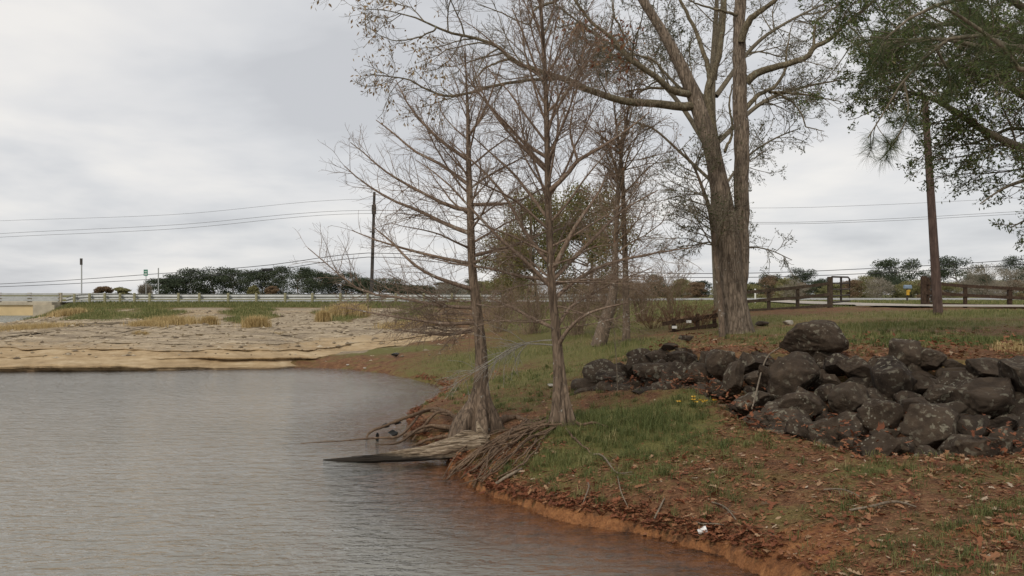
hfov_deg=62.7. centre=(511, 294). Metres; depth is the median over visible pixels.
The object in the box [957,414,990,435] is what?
rock
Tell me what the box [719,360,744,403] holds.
rock
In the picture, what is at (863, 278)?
scrub tree
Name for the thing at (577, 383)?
rock
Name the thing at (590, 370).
rock
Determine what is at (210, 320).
dry grass clump
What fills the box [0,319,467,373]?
rock bank
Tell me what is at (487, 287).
scrub tree
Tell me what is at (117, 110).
sky
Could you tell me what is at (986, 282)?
distant tree
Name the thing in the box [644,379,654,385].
rock
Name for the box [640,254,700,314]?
bare shrub
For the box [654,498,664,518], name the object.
stick
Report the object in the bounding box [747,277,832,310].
wooden fence
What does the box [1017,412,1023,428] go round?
boulder
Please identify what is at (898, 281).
scrub tree
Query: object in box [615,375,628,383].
rock
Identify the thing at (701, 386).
rock
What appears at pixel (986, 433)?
rock
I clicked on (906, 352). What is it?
rock
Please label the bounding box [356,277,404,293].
dark pine
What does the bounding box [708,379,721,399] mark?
rock
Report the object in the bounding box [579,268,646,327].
bare shrub
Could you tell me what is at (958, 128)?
evergreen oak
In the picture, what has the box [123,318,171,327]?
dry grass clump
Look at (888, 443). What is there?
rock
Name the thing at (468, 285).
scrub tree
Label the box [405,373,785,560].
leaf litter
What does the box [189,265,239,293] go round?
dark pine
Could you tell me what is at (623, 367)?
rock
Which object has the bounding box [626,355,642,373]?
rock
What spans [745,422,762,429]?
rock
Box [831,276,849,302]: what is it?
metal gate
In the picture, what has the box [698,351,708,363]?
rock
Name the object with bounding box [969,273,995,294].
scrub tree
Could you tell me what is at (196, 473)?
water
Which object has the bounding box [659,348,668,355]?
rock
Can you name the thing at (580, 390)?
rock
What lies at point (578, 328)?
bare shrub
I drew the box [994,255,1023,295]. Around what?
distant tree
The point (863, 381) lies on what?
rock
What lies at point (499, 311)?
bare shrub
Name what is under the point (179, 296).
guardrail
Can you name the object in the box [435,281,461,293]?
distant tree
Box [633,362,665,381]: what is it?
boulder
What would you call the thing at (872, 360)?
rock
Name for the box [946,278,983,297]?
scrub tree
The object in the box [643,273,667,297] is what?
scrub tree
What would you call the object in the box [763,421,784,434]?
rock
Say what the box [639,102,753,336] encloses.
young oak
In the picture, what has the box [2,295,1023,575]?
ground
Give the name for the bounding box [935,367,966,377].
rock
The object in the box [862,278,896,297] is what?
scrub tree
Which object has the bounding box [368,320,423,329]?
dry grass clump
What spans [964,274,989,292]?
distant tree
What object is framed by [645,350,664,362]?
rock
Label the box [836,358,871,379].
rock
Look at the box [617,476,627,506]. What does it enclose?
stick
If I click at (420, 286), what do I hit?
dark pine
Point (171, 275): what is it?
dark pine
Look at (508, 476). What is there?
stick
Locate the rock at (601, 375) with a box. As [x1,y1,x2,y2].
[596,370,622,382]
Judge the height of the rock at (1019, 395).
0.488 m
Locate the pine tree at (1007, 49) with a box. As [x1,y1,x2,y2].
[838,0,1023,177]
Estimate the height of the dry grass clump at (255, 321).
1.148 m
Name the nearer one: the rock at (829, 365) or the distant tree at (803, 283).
the rock at (829, 365)
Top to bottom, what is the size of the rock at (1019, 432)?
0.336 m
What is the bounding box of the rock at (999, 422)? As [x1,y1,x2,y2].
[987,416,1017,429]
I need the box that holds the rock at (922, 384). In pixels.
[911,371,934,394]
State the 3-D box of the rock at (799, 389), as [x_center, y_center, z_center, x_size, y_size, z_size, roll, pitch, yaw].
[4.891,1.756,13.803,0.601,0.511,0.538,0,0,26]
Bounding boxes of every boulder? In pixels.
[631,386,650,393]
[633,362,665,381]
[733,390,777,415]
[763,408,809,424]
[767,351,820,398]
[779,320,848,353]
[828,381,871,413]
[870,355,916,398]
[897,403,959,448]
[937,434,1014,456]
[949,377,1015,417]
[965,357,1000,377]
[997,356,1023,393]
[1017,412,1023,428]
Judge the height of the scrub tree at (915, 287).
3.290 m
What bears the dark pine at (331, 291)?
on the ground at (374, 361)
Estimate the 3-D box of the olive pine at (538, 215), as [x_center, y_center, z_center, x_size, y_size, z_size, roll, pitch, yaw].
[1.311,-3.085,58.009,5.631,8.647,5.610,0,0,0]
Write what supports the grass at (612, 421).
on the ground at (374, 361)
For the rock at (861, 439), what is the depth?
11.63 m
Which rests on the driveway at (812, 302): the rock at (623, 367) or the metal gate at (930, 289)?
the metal gate at (930, 289)
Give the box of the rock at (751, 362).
[739,351,768,374]
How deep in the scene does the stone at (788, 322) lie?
28.79 m
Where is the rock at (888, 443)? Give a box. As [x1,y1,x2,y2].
[855,430,900,456]
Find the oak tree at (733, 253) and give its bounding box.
[311,0,895,333]
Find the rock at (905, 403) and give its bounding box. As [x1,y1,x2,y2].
[897,396,928,417]
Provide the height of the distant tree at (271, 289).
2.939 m
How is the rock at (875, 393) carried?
on the rock
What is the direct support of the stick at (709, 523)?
on the leaf litter at (490, 483)
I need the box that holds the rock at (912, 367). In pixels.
[907,363,927,371]
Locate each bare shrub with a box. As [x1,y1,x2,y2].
[406,290,470,327]
[468,275,538,331]
[494,265,578,334]
[537,265,610,335]
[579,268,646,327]
[611,258,682,321]
[637,308,679,328]
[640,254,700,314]
[649,297,711,330]
[674,301,717,325]
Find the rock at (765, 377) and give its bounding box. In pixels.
[758,364,769,387]
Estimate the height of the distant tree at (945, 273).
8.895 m
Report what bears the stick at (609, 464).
on the ground at (374, 361)
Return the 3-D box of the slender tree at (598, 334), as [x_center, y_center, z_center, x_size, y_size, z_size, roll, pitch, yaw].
[3.537,-3.180,27.216,4.067,9.888,3.330,0,0,-34]
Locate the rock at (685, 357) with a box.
[665,351,697,364]
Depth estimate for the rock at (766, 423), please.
13.14 m
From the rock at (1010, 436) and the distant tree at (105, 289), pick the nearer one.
the rock at (1010, 436)
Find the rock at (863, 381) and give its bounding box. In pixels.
[844,376,870,387]
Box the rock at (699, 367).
[678,362,709,381]
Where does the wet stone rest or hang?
in the water at (196, 473)
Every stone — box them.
[388,429,397,435]
[755,321,768,325]
[783,320,793,324]
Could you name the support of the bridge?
on the ground at (374, 361)
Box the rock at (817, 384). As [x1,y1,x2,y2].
[808,369,827,391]
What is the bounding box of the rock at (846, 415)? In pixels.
[836,411,855,421]
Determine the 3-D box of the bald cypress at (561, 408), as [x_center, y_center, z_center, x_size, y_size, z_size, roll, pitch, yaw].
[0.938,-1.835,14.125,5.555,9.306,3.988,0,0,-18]
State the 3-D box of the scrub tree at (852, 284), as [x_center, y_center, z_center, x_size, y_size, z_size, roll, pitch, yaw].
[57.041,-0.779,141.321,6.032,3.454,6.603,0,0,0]
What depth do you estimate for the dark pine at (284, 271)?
230.97 m
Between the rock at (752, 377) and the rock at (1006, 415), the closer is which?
the rock at (1006, 415)
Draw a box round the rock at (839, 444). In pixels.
[835,440,845,448]
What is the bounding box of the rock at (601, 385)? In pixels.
[595,381,610,390]
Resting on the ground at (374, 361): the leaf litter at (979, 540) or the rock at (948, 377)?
the leaf litter at (979, 540)
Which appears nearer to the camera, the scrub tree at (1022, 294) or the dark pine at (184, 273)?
the scrub tree at (1022, 294)
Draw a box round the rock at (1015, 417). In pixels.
[1007,415,1019,430]
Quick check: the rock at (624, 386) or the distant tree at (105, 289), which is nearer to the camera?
the rock at (624, 386)
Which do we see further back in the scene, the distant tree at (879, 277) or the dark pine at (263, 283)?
the dark pine at (263, 283)
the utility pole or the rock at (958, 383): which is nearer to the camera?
the rock at (958, 383)
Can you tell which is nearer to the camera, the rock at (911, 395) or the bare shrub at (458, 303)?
the rock at (911, 395)
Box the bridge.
[0,293,117,316]
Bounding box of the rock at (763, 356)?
[756,353,774,366]
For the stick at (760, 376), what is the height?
0.828 m
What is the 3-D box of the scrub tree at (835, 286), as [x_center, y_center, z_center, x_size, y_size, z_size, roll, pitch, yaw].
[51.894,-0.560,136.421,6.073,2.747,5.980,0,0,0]
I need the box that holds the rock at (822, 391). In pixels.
[814,384,835,401]
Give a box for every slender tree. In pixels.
[544,60,693,340]
[575,33,688,346]
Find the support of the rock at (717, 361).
on the ground at (374, 361)
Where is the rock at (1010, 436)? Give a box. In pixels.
[988,425,1019,443]
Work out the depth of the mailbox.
61.91 m
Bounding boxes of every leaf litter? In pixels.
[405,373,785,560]
[415,324,1023,575]
[605,330,1023,453]
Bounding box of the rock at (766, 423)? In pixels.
[759,420,769,427]
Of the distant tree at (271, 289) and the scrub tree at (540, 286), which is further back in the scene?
the distant tree at (271, 289)
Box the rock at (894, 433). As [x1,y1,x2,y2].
[869,427,898,437]
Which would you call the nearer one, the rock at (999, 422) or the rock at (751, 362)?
the rock at (999, 422)
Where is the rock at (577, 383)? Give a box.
[570,378,595,389]
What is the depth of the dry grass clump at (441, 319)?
46.86 m
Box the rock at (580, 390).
[574,387,592,394]
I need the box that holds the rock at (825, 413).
[820,411,834,418]
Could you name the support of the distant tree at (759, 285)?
on the ground at (374, 361)
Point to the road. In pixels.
(576, 300)
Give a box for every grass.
[20,299,1023,337]
[395,308,1023,575]
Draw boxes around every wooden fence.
[662,310,717,331]
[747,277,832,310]
[920,276,1023,307]
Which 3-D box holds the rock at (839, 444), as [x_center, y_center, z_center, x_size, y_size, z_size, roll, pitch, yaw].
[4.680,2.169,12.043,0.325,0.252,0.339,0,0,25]
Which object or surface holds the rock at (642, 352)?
on the ground at (374, 361)
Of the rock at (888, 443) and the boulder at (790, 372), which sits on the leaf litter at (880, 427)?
the boulder at (790, 372)
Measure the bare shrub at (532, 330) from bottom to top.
3.326 m
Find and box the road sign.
[80,258,82,301]
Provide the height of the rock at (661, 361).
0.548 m
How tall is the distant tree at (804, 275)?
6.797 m
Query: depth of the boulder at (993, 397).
12.51 m
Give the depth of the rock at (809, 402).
13.19 m
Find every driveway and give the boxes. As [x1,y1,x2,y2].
[747,299,890,304]
[854,304,1023,306]
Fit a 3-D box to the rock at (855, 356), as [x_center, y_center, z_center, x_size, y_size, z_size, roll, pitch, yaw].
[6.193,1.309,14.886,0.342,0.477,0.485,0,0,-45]
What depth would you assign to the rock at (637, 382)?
17.87 m
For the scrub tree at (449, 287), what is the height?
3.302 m
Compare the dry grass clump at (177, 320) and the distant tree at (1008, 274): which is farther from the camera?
the distant tree at (1008, 274)
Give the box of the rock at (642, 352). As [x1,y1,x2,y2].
[626,348,650,362]
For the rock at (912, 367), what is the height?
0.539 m
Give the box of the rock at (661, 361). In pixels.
[654,359,665,362]
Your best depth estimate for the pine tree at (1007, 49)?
9.32 m
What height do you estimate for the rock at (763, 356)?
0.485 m
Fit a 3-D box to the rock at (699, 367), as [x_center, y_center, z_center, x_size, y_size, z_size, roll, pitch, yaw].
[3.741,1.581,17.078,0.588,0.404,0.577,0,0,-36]
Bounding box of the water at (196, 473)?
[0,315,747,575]
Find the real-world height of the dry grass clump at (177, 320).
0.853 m
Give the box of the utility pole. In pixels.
[370,192,375,292]
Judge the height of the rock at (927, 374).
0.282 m
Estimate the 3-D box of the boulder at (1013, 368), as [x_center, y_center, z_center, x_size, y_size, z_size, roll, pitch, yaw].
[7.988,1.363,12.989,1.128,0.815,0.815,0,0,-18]
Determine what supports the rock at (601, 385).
on the ground at (374, 361)
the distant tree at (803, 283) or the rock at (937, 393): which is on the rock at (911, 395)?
the rock at (937, 393)
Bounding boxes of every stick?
[495,467,521,484]
[593,453,632,474]
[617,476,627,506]
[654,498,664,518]
[696,521,723,525]
[711,501,735,519]
[751,347,779,408]
[824,488,859,496]
[849,500,916,510]
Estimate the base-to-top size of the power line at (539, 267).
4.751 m
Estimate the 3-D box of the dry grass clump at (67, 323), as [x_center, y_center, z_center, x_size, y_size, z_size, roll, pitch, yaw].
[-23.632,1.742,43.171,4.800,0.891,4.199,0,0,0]
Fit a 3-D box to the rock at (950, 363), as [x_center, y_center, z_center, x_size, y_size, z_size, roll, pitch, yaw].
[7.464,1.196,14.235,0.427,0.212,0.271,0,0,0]
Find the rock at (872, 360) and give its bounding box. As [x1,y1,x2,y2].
[868,356,882,365]
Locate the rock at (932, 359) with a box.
[920,347,946,370]
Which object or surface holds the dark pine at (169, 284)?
on the ground at (374, 361)
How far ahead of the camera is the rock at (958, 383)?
13.12 m
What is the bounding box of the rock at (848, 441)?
[845,437,858,451]
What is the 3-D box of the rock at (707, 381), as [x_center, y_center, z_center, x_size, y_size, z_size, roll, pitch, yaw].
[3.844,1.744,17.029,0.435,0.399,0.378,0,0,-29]
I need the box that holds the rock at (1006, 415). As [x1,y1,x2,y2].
[995,414,1013,418]
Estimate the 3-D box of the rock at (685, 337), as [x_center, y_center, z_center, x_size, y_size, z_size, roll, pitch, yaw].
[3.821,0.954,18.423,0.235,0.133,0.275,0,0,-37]
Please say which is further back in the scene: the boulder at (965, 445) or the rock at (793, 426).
the rock at (793, 426)
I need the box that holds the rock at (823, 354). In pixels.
[815,351,839,357]
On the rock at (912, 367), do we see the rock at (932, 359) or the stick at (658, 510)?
the rock at (932, 359)
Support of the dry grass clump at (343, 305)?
on the ground at (374, 361)
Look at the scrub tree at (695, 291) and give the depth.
136.69 m
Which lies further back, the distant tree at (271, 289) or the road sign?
the distant tree at (271, 289)
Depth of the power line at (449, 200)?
135.60 m
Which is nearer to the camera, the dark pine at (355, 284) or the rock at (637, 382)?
the rock at (637, 382)
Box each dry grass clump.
[0,320,73,331]
[28,321,95,327]
[39,307,93,318]
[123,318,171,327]
[128,313,206,324]
[131,330,150,334]
[199,315,220,324]
[233,314,271,327]
[312,309,334,321]
[321,301,376,316]
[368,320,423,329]
[404,315,467,325]
[985,338,1022,352]
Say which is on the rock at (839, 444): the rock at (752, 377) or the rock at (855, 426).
the rock at (855, 426)
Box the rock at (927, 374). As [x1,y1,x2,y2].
[918,370,936,378]
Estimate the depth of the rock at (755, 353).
16.66 m
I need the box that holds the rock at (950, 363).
[941,359,964,367]
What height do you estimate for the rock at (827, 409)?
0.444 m
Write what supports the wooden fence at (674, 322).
on the ground at (374, 361)
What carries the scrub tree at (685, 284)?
on the ground at (374, 361)
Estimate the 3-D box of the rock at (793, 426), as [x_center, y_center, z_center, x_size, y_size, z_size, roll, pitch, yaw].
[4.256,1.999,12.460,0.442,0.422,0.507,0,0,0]
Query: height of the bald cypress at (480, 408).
7.511 m
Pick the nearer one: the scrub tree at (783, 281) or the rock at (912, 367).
the rock at (912, 367)
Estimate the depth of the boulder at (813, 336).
15.49 m
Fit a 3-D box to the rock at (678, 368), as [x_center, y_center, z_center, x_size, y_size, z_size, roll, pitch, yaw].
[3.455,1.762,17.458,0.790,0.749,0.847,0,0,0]
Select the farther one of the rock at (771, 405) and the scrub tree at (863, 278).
the scrub tree at (863, 278)
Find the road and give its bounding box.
[56,298,1015,301]
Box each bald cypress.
[289,47,571,447]
[401,0,703,487]
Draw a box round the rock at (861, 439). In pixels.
[852,437,867,454]
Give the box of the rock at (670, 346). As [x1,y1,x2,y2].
[661,343,677,350]
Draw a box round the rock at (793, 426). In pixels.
[784,413,812,440]
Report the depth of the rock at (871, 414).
12.18 m
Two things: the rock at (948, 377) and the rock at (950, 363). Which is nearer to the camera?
the rock at (948, 377)
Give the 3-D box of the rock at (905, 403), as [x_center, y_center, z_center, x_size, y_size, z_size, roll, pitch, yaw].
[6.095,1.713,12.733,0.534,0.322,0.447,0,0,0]
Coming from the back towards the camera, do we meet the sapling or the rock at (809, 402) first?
the sapling
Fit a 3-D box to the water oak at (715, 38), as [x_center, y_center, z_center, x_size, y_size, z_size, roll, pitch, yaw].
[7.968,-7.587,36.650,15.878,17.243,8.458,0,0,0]
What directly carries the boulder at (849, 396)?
on the leaf litter at (880, 427)
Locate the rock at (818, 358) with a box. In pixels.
[813,354,824,362]
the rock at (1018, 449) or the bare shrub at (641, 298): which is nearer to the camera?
the rock at (1018, 449)
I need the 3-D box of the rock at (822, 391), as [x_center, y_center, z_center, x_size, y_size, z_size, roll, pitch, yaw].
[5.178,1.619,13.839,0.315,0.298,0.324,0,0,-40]
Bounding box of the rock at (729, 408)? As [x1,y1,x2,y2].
[725,403,733,411]
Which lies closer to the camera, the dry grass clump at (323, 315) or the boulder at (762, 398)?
the boulder at (762, 398)
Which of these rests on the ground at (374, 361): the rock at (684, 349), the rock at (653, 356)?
the rock at (684, 349)
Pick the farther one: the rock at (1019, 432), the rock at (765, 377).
the rock at (765, 377)
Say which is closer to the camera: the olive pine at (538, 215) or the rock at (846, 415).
the rock at (846, 415)
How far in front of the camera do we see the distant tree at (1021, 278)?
151.54 m
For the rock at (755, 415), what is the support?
on the leaf litter at (880, 427)
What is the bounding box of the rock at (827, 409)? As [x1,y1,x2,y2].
[812,395,830,418]
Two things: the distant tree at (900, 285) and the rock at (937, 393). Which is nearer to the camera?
the rock at (937, 393)
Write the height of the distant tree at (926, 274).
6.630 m
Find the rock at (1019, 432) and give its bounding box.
[1014,429,1023,447]
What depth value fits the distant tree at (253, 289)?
189.40 m
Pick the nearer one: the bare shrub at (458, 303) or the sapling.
the sapling
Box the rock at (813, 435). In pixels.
[806,416,838,446]
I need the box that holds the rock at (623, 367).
[610,364,632,379]
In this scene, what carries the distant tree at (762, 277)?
on the ground at (374, 361)
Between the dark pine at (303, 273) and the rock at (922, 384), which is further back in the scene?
the dark pine at (303, 273)
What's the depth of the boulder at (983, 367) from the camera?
13.68 m
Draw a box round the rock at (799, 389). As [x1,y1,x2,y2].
[795,386,828,407]
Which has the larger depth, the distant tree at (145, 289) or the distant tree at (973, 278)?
the distant tree at (145, 289)
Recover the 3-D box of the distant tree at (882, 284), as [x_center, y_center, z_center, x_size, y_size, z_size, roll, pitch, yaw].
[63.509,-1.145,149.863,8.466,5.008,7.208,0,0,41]
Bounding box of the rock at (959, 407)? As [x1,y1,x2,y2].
[945,401,968,413]
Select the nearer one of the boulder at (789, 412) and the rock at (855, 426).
the rock at (855, 426)
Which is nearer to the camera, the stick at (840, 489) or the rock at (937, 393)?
the stick at (840, 489)
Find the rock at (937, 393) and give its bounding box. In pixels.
[923,384,957,403]
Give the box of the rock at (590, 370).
[582,359,615,383]
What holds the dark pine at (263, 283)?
on the ground at (374, 361)
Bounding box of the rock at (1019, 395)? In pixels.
[1015,391,1023,399]
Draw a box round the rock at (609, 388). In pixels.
[606,384,616,390]
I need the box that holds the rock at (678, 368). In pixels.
[660,362,694,385]
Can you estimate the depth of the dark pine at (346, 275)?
227.68 m
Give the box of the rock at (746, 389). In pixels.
[741,385,755,393]
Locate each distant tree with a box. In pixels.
[93,286,112,292]
[113,286,131,293]
[137,284,153,293]
[247,285,259,293]
[264,285,279,293]
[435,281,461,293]
[696,280,711,296]
[749,282,768,295]
[759,274,780,296]
[786,267,817,288]
[792,282,809,295]
[850,275,888,296]
[865,258,922,296]
[866,269,897,292]
[891,282,919,297]
[917,269,950,290]
[928,255,989,292]
[959,263,1008,295]
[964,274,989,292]
[985,267,1023,295]
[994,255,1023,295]
[1015,265,1023,292]
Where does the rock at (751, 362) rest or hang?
on the rock at (763, 356)
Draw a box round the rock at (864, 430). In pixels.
[850,413,868,437]
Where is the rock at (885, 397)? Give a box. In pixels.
[882,394,894,401]
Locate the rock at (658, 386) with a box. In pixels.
[649,380,678,389]
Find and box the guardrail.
[66,293,606,302]
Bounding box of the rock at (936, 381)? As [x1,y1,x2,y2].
[922,377,939,395]
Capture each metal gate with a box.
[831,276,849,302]
[927,276,931,302]
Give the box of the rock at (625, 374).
[610,367,627,377]
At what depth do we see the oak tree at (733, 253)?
25.70 m
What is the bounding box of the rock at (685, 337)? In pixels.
[678,335,693,340]
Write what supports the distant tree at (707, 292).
on the ground at (374, 361)
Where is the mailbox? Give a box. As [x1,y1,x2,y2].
[903,285,911,300]
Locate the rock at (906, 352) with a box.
[888,338,922,366]
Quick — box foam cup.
[697,526,707,533]
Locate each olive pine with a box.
[476,225,538,305]
[492,188,571,307]
[539,181,637,303]
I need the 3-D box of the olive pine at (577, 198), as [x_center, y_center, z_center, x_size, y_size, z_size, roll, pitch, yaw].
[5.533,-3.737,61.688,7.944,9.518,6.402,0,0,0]
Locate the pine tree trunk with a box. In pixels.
[922,101,942,314]
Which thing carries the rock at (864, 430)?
on the ground at (374, 361)
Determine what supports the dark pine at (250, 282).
on the ground at (374, 361)
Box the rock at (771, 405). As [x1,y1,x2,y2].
[759,401,779,417]
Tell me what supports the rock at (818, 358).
on the ground at (374, 361)
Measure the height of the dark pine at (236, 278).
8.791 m
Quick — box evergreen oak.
[793,0,1023,251]
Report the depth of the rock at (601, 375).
18.10 m
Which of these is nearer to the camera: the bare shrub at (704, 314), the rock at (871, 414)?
the rock at (871, 414)
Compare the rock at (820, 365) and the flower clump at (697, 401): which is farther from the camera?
the rock at (820, 365)
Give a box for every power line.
[0,210,1021,233]
[0,257,1023,286]
[5,198,1008,220]
[5,253,1022,283]
[10,213,1023,236]
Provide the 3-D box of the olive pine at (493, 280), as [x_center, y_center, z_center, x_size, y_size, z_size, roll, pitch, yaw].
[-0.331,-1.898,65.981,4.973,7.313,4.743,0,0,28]
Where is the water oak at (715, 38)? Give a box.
[513,0,868,312]
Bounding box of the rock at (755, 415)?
[743,411,766,423]
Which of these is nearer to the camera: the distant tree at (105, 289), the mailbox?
the mailbox
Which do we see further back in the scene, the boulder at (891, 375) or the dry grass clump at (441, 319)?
the dry grass clump at (441, 319)
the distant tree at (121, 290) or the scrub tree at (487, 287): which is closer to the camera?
the scrub tree at (487, 287)
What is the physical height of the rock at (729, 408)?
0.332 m
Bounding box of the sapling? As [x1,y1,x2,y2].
[605,307,627,389]
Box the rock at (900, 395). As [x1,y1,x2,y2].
[893,390,921,402]
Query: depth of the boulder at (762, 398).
13.95 m
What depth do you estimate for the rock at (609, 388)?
17.66 m
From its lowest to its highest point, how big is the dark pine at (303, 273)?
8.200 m
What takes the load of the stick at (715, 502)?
on the ground at (374, 361)
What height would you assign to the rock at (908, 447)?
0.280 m
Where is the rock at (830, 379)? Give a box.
[821,373,840,384]
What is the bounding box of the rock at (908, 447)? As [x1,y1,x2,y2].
[895,437,914,455]
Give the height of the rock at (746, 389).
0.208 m
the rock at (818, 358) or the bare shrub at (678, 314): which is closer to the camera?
the rock at (818, 358)
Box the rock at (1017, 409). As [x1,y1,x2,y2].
[1006,398,1023,416]
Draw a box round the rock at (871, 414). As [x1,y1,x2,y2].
[856,398,902,431]
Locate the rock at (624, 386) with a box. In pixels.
[615,383,635,390]
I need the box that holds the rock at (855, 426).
[835,421,862,440]
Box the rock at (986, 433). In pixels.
[983,428,990,436]
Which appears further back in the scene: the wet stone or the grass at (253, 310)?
the grass at (253, 310)
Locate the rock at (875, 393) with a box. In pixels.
[867,388,885,399]
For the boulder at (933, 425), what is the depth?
11.59 m
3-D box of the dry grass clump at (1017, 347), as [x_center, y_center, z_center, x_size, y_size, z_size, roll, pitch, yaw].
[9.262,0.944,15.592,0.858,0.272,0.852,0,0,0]
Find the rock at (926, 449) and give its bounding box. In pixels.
[914,445,939,455]
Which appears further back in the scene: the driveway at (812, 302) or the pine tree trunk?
the driveway at (812, 302)
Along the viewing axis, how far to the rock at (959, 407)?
12.66 m
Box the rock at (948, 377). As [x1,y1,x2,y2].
[936,371,976,384]
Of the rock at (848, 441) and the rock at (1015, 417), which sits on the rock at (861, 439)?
the rock at (848, 441)
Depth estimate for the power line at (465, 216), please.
124.99 m
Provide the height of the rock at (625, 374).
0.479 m
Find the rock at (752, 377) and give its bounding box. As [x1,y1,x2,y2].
[744,370,766,391]
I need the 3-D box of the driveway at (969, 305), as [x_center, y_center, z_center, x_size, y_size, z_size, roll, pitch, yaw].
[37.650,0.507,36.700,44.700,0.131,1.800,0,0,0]
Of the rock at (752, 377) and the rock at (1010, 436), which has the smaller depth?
the rock at (1010, 436)
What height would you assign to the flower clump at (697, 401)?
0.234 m
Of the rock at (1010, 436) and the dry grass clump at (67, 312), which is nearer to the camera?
the rock at (1010, 436)
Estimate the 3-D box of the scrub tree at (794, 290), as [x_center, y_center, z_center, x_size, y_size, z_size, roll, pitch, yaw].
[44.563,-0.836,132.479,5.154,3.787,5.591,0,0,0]
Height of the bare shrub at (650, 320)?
0.904 m
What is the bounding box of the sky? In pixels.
[0,0,1023,294]
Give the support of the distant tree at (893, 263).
on the ground at (374, 361)
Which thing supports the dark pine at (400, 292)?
on the ground at (374, 361)
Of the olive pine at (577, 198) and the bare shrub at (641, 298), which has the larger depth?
the olive pine at (577, 198)
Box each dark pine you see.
[142,277,190,293]
[163,273,191,293]
[172,267,213,293]
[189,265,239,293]
[211,267,254,293]
[235,269,267,293]
[242,268,287,293]
[260,265,295,293]
[277,266,322,293]
[290,268,341,293]
[317,273,342,293]
[326,270,366,293]
[343,277,377,293]
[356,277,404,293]
[387,284,415,293]
[401,285,443,293]
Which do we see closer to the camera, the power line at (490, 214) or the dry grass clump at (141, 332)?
the dry grass clump at (141, 332)
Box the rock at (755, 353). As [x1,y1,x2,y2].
[750,351,760,355]
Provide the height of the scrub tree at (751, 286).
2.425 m
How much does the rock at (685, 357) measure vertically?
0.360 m
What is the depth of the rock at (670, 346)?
18.55 m
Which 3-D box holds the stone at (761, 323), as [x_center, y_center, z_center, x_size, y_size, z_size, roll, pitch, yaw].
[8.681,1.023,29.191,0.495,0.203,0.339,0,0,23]
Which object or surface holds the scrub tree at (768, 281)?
on the ground at (374, 361)
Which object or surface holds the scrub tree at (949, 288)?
on the ground at (374, 361)
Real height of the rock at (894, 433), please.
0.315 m
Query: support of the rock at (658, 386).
on the ground at (374, 361)
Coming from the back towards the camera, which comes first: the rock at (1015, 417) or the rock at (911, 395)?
the rock at (911, 395)
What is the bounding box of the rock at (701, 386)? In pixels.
[683,384,710,396]
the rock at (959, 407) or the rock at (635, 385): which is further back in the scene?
the rock at (635, 385)
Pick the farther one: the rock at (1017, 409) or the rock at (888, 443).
the rock at (1017, 409)
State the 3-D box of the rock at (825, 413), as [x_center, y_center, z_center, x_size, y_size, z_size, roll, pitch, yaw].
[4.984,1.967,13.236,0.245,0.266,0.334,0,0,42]
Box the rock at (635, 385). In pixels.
[620,381,638,387]
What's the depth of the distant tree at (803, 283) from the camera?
149.06 m
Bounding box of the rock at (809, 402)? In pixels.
[778,391,823,417]
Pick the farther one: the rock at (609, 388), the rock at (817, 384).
the rock at (609, 388)
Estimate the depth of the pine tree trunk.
30.88 m
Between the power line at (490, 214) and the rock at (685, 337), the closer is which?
the rock at (685, 337)
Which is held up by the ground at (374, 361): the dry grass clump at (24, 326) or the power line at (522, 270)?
the dry grass clump at (24, 326)
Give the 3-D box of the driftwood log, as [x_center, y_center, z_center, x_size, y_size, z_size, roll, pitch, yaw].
[-1.764,2.476,14.000,2.855,0.713,0.585,0,0,0]
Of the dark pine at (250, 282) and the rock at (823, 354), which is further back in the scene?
the dark pine at (250, 282)
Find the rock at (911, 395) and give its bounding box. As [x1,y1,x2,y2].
[907,394,929,403]
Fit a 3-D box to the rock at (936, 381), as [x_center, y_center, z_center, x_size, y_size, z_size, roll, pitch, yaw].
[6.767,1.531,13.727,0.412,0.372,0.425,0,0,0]
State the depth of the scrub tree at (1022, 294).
137.15 m
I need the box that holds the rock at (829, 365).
[822,353,848,375]
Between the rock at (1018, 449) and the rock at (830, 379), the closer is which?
the rock at (1018, 449)
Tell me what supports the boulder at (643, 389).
on the ground at (374, 361)
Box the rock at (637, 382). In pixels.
[627,379,642,386]
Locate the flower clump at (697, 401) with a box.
[677,396,716,408]
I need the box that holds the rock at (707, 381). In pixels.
[694,374,710,383]
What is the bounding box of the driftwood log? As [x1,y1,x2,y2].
[323,421,489,462]
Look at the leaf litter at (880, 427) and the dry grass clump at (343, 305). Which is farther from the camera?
the dry grass clump at (343, 305)
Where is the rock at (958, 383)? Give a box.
[945,379,970,402]
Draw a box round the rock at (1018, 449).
[1014,447,1023,453]
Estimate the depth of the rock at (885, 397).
13.34 m
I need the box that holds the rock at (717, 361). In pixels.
[705,349,735,378]
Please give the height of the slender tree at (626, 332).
9.344 m
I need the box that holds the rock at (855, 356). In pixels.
[851,355,872,366]
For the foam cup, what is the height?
0.100 m
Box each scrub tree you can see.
[432,283,465,293]
[457,278,482,293]
[466,281,494,293]
[529,280,547,293]
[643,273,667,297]
[673,278,691,297]
[684,282,708,297]
[747,283,765,297]
[757,275,781,297]
[773,277,794,296]
[778,278,808,296]
[802,280,826,297]
[812,284,848,297]
[838,280,864,297]
[843,275,882,297]
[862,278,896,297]
[878,279,915,297]
[896,279,919,297]
[941,282,962,297]
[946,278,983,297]
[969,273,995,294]
[995,279,1023,296]
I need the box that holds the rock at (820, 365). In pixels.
[816,361,823,368]
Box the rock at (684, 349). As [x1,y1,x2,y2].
[674,348,692,353]
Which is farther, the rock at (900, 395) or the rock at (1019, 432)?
the rock at (900, 395)
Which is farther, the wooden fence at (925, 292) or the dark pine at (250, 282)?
the dark pine at (250, 282)
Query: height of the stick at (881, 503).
0.120 m

